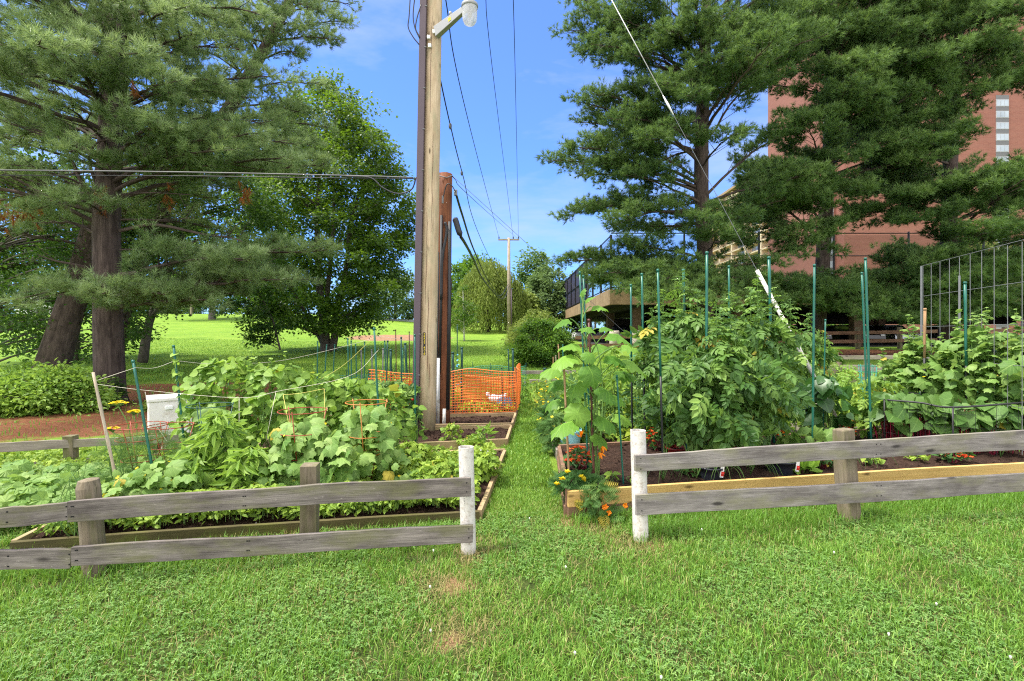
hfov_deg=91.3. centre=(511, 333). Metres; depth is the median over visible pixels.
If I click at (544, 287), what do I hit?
broadleaf tree
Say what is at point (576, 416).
squash vine
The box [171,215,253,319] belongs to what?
broadleaf tree
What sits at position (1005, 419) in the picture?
beet plant
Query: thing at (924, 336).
garden stake
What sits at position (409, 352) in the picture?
garden stake
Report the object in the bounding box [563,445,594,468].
begonia
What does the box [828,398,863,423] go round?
herb plant
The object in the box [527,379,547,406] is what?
herb plant
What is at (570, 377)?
tomato plant
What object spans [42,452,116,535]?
dill plant
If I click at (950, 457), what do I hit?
begonia
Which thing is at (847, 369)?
tomato plant
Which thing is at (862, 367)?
wood fence
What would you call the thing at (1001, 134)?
window
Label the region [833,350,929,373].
wood fence
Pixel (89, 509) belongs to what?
wood fence
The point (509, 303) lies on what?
utility pole
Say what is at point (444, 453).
weed foliage
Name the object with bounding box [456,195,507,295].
overhead wire
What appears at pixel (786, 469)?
plant pot
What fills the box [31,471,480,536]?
herb foliage
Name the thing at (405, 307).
broadleaf tree
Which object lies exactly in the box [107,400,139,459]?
dill plant
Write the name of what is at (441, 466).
parsley plant
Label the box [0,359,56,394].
shrub
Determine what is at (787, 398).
tomato plant
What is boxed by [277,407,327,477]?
tomato cage
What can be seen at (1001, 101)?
window
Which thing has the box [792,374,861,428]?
plant
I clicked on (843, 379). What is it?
tomato plant
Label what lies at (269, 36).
white pine
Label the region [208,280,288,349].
broadleaf tree
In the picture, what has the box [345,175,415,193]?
overhead wire
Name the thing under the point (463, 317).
birch tree
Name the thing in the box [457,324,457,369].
garden stake
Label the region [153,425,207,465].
dill plant
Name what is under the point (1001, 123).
window
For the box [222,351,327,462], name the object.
bean vine
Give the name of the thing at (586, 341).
garden stake
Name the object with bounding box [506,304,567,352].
shrub
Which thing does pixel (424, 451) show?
parsley plant
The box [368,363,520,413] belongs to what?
fence
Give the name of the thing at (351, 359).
garden stake
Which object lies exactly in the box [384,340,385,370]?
garden stake
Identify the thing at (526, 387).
herb plant
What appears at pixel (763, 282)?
guy wire
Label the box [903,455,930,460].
seedling
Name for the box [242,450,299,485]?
cucumber plant
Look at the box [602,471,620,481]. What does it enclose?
seedling
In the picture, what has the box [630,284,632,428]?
garden stake
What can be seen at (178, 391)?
garden stake
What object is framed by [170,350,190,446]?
bean vine
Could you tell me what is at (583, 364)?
garden stake
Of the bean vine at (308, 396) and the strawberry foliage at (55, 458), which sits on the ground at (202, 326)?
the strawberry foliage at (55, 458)
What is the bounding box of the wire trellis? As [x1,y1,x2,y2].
[920,239,1023,454]
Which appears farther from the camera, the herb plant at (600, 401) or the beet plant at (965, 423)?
the herb plant at (600, 401)
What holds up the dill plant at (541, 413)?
on the raised bed at (556, 448)
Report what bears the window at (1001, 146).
in the apartment tower
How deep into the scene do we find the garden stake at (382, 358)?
9.99 m
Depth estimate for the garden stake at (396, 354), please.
11.59 m
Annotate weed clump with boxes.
[439,421,463,440]
[456,435,480,445]
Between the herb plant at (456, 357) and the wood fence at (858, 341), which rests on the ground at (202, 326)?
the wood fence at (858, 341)
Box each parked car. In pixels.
[570,328,584,340]
[592,328,604,339]
[604,326,629,341]
[791,325,831,339]
[826,325,885,344]
[866,325,919,343]
[919,325,987,343]
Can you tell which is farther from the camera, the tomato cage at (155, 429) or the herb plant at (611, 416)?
the herb plant at (611, 416)
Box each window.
[830,257,832,267]
[996,95,1008,106]
[996,107,1008,117]
[996,118,1008,128]
[996,129,1008,140]
[996,141,1008,151]
[996,152,1008,163]
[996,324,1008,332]
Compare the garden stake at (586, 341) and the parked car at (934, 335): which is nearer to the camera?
the garden stake at (586, 341)
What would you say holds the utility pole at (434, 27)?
on the ground at (202, 326)
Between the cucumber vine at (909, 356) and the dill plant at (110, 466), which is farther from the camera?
the cucumber vine at (909, 356)
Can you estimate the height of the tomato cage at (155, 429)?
0.672 m
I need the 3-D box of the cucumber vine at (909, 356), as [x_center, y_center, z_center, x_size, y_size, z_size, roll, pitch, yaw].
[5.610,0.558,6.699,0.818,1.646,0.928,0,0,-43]
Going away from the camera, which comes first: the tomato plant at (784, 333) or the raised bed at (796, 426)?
the tomato plant at (784, 333)
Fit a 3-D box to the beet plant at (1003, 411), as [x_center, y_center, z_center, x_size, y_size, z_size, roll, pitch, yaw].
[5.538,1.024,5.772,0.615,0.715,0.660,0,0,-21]
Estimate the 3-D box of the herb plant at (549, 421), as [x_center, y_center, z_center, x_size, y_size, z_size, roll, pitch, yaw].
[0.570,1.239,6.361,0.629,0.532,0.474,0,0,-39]
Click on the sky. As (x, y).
(381, 57)
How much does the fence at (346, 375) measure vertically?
0.730 m
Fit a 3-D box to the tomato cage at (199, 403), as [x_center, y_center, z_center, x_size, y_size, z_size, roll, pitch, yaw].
[-2.957,1.115,4.899,0.408,0.872,0.406,0,0,0]
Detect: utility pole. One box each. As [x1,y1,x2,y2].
[407,0,477,431]
[436,172,462,423]
[498,236,518,333]
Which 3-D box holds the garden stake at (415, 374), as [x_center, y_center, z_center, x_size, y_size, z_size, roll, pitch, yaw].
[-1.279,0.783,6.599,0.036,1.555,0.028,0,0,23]
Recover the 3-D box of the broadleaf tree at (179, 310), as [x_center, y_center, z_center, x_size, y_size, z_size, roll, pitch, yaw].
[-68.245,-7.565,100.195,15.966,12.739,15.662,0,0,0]
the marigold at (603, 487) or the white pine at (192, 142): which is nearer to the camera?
the marigold at (603, 487)
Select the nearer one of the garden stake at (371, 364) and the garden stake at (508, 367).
the garden stake at (508, 367)
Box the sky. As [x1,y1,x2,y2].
[0,0,767,332]
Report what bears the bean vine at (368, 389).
on the raised bed at (195, 528)
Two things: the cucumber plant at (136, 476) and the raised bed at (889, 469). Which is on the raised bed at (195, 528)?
the cucumber plant at (136, 476)
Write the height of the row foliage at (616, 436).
0.400 m
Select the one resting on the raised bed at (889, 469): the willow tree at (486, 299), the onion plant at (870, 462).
the onion plant at (870, 462)
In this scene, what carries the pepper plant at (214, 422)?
on the raised bed at (195, 528)
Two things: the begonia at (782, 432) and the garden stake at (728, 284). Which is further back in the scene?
the begonia at (782, 432)
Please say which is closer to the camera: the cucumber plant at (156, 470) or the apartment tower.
the cucumber plant at (156, 470)
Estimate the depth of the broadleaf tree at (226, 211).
20.36 m
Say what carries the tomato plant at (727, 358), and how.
on the raised bed at (889, 469)
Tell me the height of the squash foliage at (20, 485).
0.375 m
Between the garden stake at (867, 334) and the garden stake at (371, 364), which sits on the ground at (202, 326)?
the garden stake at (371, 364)
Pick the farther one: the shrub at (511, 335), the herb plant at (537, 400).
the shrub at (511, 335)
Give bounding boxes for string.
[97,355,373,397]
[182,336,377,363]
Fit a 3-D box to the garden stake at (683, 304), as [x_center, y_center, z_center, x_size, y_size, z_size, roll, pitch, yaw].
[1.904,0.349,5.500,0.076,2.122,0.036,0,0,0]
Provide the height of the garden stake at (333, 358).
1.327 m
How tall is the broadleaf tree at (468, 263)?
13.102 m
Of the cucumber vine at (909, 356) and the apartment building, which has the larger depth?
the apartment building
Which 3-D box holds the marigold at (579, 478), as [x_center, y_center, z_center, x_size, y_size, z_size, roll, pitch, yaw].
[0.556,1.298,4.401,0.500,0.313,0.455,0,0,0]
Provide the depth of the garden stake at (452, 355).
9.43 m
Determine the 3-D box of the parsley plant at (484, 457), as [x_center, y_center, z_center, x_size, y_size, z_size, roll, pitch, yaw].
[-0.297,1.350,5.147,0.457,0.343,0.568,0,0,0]
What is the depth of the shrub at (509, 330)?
30.04 m
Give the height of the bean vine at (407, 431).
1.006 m
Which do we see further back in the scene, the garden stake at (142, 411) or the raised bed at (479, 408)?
the raised bed at (479, 408)
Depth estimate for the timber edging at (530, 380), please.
14.61 m
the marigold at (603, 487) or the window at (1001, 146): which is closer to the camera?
the marigold at (603, 487)
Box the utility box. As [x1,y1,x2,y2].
[146,393,193,433]
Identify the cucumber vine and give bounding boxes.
[867,332,934,393]
[887,314,975,433]
[912,309,1008,430]
[944,307,1023,428]
[992,309,1023,429]
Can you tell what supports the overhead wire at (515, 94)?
attached to the utility pole at (509, 303)
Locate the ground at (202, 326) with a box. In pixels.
[0,314,1023,680]
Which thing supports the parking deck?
on the ground at (202, 326)
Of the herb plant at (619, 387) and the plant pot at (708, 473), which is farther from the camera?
the herb plant at (619, 387)
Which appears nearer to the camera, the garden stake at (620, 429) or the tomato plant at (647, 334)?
the garden stake at (620, 429)
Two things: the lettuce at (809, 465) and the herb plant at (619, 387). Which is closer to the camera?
the lettuce at (809, 465)
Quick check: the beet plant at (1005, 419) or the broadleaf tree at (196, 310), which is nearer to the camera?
the beet plant at (1005, 419)
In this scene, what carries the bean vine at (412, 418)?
attached to the garden stake at (415, 374)
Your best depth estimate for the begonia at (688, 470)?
4.77 m
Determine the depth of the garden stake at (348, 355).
9.59 m
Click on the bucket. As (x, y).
(574, 439)
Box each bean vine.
[168,374,234,459]
[170,346,278,450]
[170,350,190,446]
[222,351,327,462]
[271,361,359,453]
[317,367,396,452]
[360,377,415,452]
[405,405,427,443]
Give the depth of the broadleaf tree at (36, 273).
91.85 m
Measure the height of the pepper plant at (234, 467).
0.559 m
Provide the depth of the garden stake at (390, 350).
9.39 m
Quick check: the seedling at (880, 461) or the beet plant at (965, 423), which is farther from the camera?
the beet plant at (965, 423)
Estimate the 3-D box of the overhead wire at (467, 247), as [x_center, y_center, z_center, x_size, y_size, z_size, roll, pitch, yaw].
[-0.789,-3.155,28.657,0.510,3.147,40.712,0,0,1]
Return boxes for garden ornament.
[486,392,511,405]
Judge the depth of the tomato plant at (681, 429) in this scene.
4.86 m
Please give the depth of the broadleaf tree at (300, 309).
88.31 m
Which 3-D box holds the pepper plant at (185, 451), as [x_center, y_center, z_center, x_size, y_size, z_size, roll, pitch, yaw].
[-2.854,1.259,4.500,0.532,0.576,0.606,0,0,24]
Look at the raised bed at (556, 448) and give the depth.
6.85 m
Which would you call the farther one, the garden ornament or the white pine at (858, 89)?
the white pine at (858, 89)
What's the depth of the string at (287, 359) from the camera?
6.38 m
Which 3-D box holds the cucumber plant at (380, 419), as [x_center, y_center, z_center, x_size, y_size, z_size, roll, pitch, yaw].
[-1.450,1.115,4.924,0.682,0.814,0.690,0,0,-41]
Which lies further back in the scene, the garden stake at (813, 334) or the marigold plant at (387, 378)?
the marigold plant at (387, 378)
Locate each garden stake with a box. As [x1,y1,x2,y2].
[131,360,152,463]
[172,345,185,445]
[317,341,317,377]
[324,344,326,390]
[333,344,334,372]
[347,338,348,376]
[350,340,351,378]
[355,344,356,380]
[364,341,364,377]
[371,349,372,380]
[373,328,378,405]
[382,348,383,369]
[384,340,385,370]
[386,340,388,380]
[389,349,391,379]
[395,329,396,379]
[400,337,401,429]
[402,348,403,380]
[404,343,407,379]
[409,331,409,372]
[414,334,415,441]
[451,352,453,412]
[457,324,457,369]
[460,347,462,401]
[507,349,509,393]
[511,348,514,400]
[563,369,569,469]
[579,271,588,470]
[582,275,591,469]
[587,319,594,473]
[616,375,623,483]
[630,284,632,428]
[640,273,645,429]
[656,269,663,472]
[682,269,686,448]
[705,251,708,444]
[728,265,729,317]
[767,256,774,443]
[811,264,815,437]
[822,319,825,430]
[860,272,869,438]
[864,257,872,438]
[922,308,926,435]
[963,281,967,399]
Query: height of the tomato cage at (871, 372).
0.981 m
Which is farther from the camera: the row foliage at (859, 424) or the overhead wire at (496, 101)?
the overhead wire at (496, 101)
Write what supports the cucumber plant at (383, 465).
on the raised bed at (195, 528)
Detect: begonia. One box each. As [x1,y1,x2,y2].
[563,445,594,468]
[646,427,665,450]
[674,468,699,476]
[771,422,785,440]
[818,460,832,468]
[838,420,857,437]
[930,452,975,462]
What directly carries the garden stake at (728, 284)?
on the raised bed at (889, 469)
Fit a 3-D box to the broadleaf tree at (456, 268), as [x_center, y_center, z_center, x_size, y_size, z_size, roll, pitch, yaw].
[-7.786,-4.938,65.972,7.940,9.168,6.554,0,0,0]
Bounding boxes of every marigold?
[547,465,603,499]
[574,476,627,529]
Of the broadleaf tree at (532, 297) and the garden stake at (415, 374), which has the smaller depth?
the garden stake at (415, 374)
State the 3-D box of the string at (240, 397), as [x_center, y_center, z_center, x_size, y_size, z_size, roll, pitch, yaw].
[-2.568,0.403,4.972,2.447,0.456,0.052,0,0,-27]
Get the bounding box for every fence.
[0,427,225,466]
[0,445,475,577]
[323,369,411,380]
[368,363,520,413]
[454,362,522,394]
[575,327,1023,348]
[630,427,1023,542]
[820,362,885,387]
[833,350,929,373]
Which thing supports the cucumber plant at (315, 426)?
on the raised bed at (195, 528)
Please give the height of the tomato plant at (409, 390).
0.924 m
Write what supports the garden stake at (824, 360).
on the raised bed at (889, 469)
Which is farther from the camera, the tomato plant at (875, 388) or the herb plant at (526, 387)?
the herb plant at (526, 387)
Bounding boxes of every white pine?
[0,0,251,371]
[0,0,345,401]
[58,0,365,347]
[534,0,853,316]
[718,0,977,346]
[835,0,1023,342]
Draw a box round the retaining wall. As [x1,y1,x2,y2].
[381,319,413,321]
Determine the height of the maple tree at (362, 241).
16.130 m
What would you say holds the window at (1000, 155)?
in the apartment tower
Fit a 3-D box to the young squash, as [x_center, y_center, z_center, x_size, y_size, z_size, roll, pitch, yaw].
[3.288,1.196,5.525,0.656,0.440,0.486,0,0,0]
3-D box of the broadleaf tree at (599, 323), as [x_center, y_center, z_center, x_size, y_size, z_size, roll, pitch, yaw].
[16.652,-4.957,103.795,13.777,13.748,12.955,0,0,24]
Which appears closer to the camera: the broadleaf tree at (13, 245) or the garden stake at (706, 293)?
the garden stake at (706, 293)
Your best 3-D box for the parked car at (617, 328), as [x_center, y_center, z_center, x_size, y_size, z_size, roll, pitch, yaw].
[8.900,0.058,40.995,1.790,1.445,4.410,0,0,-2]
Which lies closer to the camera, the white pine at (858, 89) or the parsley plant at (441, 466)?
the parsley plant at (441, 466)
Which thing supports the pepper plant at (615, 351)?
on the raised bed at (556, 448)
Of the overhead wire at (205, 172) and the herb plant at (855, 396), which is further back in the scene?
the herb plant at (855, 396)
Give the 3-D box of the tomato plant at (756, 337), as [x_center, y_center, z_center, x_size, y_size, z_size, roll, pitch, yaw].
[2.519,0.441,5.588,1.232,1.882,1.475,0,0,0]
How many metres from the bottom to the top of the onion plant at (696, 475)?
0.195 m
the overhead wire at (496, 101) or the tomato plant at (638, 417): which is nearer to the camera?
the tomato plant at (638, 417)
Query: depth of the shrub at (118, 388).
10.89 m
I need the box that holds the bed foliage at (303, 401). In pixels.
[242,377,408,421]
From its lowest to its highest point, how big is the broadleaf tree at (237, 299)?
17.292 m
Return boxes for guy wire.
[454,177,633,340]
[611,0,840,427]
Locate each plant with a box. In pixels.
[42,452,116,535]
[73,430,156,482]
[97,421,179,477]
[102,468,172,497]
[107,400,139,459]
[118,456,215,495]
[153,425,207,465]
[162,442,223,492]
[179,409,250,487]
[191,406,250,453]
[208,444,280,489]
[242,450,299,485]
[267,415,344,484]
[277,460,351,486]
[297,429,375,482]
[330,405,406,477]
[372,378,422,427]
[374,372,395,403]
[374,442,415,480]
[389,441,434,469]
[402,476,440,505]
[408,457,481,479]
[450,381,460,407]
[451,354,464,395]
[458,399,497,411]
[474,448,505,481]
[491,402,519,411]
[520,375,530,399]
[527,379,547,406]
[530,388,554,417]
[531,377,566,423]
[531,412,579,452]
[532,393,562,442]
[538,370,582,395]
[540,374,601,412]
[553,394,599,443]
[590,393,633,438]
[592,379,613,413]
[597,345,629,437]
[603,371,638,411]
[616,382,646,433]
[620,278,689,452]
[620,323,670,433]
[641,353,734,471]
[642,270,746,450]
[647,469,690,479]
[658,314,781,449]
[670,467,721,479]
[696,466,744,480]
[708,289,815,447]
[711,356,804,466]
[742,274,818,445]
[747,464,782,476]
[779,313,844,429]
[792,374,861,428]
[810,358,859,383]
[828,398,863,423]
[831,372,864,388]
[850,386,873,404]
[851,378,904,438]
[858,388,919,438]
[859,457,897,467]
[892,393,959,436]
[918,391,992,453]
[958,392,1023,454]
[997,397,1023,451]
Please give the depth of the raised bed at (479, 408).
9.66 m
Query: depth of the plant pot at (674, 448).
5.71 m
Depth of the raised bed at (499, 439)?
7.20 m
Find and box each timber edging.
[521,379,556,383]
[522,370,575,374]
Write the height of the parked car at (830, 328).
1.445 m
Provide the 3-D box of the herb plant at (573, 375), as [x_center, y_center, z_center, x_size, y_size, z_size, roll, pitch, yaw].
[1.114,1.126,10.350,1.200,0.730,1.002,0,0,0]
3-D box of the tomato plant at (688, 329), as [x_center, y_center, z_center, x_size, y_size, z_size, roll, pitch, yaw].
[2.077,0.347,5.432,1.225,2.069,1.106,0,0,0]
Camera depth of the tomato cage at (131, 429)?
4.73 m
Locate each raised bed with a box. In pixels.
[10,448,505,548]
[258,424,511,451]
[327,412,516,427]
[450,399,518,413]
[541,419,797,459]
[557,428,1023,518]
[790,403,888,429]
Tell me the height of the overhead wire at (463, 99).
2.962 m
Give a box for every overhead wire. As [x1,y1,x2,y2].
[0,169,412,177]
[0,175,439,178]
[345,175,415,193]
[441,82,505,289]
[445,0,498,235]
[452,176,517,238]
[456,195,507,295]
[459,236,508,298]
[486,6,512,233]
[513,0,518,238]
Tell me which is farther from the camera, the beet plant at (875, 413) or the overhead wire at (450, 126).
the overhead wire at (450, 126)
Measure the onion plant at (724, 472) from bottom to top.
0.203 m
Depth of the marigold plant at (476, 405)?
9.38 m
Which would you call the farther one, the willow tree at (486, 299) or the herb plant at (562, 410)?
the willow tree at (486, 299)
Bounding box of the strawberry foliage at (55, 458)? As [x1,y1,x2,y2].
[0,445,175,472]
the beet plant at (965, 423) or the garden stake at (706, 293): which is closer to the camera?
the garden stake at (706, 293)
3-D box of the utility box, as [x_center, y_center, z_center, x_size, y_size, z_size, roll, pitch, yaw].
[-4.480,1.049,6.548,0.490,0.482,0.455,0,0,-38]
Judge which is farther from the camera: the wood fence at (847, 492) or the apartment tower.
the apartment tower
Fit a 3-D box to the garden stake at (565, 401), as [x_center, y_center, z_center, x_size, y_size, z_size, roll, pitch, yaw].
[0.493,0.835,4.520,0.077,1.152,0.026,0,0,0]
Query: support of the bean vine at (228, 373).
on the raised bed at (195, 528)
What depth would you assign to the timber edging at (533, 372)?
17.01 m
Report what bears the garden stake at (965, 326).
on the raised bed at (889, 469)
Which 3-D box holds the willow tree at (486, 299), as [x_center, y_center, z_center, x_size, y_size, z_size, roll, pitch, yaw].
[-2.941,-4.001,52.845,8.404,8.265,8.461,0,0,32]
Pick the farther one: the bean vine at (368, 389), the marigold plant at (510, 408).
the marigold plant at (510, 408)
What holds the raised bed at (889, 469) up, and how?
on the ground at (202, 326)
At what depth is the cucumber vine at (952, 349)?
6.28 m
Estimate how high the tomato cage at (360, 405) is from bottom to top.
0.852 m
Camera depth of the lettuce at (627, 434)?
6.34 m
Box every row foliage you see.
[561,386,795,441]
[787,400,880,428]
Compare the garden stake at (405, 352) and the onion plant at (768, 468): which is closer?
the onion plant at (768, 468)
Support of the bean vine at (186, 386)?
on the raised bed at (195, 528)
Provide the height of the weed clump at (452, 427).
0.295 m
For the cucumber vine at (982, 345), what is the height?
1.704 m
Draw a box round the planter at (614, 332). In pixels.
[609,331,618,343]
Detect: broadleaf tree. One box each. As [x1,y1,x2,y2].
[0,134,167,365]
[0,151,176,362]
[12,237,73,311]
[81,153,305,362]
[145,275,208,313]
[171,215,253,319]
[180,305,207,313]
[195,237,261,313]
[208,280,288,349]
[242,263,311,313]
[355,268,413,319]
[451,250,502,322]
[451,261,467,324]
[511,242,552,303]
[512,283,541,321]
[523,260,584,335]
[567,279,608,337]
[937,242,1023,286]
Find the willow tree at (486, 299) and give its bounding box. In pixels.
[451,257,531,333]
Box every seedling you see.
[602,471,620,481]
[861,458,885,463]
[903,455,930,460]
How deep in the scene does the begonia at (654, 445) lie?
5.86 m
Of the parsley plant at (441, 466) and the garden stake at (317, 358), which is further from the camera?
the garden stake at (317, 358)
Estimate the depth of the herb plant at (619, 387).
7.94 m
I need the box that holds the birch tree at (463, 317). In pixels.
[451,285,481,340]
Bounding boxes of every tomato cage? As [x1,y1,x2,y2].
[111,421,168,469]
[146,422,194,464]
[185,402,233,458]
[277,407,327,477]
[345,399,387,478]
[858,364,877,406]
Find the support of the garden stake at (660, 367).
on the raised bed at (889, 469)
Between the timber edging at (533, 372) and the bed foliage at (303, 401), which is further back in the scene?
the timber edging at (533, 372)
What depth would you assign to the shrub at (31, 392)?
9.68 m
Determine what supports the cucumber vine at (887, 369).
on the raised bed at (889, 469)
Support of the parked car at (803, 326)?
on the parking deck
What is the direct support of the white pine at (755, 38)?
on the ground at (202, 326)
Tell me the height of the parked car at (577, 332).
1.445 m
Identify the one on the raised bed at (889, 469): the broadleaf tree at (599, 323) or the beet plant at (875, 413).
the beet plant at (875, 413)
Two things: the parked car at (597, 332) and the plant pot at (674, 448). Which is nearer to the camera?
the plant pot at (674, 448)
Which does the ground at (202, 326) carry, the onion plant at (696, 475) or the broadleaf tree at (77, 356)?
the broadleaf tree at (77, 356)
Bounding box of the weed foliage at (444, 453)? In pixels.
[165,440,496,491]
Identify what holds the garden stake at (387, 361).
on the ground at (202, 326)
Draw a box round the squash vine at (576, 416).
[539,289,645,478]
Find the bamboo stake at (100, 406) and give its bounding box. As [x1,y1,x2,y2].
[92,372,115,480]
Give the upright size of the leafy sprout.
0.395 m
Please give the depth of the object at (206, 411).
5.25 m
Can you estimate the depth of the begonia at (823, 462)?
5.04 m
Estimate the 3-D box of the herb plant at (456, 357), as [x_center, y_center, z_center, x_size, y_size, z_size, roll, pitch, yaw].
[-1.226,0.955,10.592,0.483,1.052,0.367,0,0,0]
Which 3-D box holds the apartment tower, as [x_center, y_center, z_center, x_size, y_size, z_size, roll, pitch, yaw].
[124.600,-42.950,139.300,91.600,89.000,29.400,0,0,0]
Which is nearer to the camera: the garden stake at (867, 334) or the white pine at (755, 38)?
the garden stake at (867, 334)
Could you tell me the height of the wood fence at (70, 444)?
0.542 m
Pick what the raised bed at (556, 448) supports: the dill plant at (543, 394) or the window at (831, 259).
the dill plant at (543, 394)
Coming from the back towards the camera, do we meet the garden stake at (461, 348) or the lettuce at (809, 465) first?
the garden stake at (461, 348)
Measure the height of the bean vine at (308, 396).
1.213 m
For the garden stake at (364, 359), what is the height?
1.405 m
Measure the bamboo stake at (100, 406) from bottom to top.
1.226 m
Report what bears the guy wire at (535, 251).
attached to the utility pole at (443, 381)
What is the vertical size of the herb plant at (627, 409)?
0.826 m
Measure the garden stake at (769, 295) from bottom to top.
2.382 m
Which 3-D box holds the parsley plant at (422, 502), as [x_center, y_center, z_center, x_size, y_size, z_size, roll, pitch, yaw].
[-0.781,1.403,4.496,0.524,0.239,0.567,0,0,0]
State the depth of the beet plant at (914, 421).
5.81 m
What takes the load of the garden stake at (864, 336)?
on the raised bed at (889, 469)
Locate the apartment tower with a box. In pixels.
[768,0,1023,334]
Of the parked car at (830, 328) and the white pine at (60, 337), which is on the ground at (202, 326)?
the white pine at (60, 337)
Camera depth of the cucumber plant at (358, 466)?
4.56 m
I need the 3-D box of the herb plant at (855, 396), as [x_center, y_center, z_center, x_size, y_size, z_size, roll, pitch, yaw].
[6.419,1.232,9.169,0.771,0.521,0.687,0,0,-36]
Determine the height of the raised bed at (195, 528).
0.164 m
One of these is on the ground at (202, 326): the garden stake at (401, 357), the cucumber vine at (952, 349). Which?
the garden stake at (401, 357)
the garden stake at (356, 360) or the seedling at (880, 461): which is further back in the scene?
the garden stake at (356, 360)
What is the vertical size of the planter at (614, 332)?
1.040 m
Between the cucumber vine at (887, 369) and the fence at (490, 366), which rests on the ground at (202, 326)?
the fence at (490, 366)
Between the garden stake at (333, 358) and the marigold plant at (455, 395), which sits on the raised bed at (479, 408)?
the marigold plant at (455, 395)
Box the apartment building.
[712,185,767,324]
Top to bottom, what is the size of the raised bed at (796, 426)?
0.201 m
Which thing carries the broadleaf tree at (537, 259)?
on the ground at (202, 326)
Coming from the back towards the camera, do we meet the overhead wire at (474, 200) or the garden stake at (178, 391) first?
the overhead wire at (474, 200)
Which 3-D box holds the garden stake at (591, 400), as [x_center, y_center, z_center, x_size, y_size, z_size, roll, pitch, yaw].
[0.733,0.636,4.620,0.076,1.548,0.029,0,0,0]
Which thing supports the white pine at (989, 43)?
on the ground at (202, 326)
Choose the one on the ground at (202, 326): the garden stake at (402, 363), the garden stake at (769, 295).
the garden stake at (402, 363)
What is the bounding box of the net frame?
[874,392,1023,457]
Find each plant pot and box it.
[665,444,685,452]
[698,467,724,479]
[766,462,799,475]
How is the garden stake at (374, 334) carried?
on the ground at (202, 326)
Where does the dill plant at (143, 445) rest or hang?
on the raised bed at (195, 528)
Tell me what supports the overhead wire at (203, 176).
attached to the utility pole at (443, 381)
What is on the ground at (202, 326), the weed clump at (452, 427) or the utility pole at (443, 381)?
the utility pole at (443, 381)
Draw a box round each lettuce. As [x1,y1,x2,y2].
[617,427,652,440]
[791,461,822,474]
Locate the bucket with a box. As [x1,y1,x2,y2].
[560,428,581,443]
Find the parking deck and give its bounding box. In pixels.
[552,231,1023,346]
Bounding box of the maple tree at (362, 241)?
[174,66,415,351]
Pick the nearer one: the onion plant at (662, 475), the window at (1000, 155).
the onion plant at (662, 475)
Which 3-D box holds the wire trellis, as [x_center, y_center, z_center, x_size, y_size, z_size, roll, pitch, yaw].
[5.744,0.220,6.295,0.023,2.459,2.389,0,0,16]
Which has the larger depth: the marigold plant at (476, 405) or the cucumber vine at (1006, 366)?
the marigold plant at (476, 405)
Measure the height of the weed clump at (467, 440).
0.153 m
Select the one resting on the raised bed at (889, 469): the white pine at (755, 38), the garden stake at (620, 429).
the garden stake at (620, 429)
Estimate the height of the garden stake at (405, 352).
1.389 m
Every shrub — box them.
[0,358,136,418]
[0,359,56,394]
[105,375,130,406]
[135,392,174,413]
[495,313,580,367]
[500,318,520,349]
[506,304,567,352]
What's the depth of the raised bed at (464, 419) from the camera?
8.74 m
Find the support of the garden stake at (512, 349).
on the ground at (202, 326)
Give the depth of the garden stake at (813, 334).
5.39 m
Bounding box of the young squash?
[775,425,834,444]
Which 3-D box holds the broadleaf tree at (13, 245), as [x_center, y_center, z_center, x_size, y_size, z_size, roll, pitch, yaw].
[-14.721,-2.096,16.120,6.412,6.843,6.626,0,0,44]
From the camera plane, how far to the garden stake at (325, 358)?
10.19 m
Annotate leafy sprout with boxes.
[470,420,498,446]
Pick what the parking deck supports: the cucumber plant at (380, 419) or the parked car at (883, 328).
the parked car at (883, 328)
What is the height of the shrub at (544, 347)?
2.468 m
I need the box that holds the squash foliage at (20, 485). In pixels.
[0,455,222,507]
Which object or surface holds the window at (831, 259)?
in the apartment tower
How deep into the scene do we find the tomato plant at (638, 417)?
6.26 m
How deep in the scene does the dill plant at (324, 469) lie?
4.30 m
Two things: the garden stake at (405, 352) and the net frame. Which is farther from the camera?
the garden stake at (405, 352)
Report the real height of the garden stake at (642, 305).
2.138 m

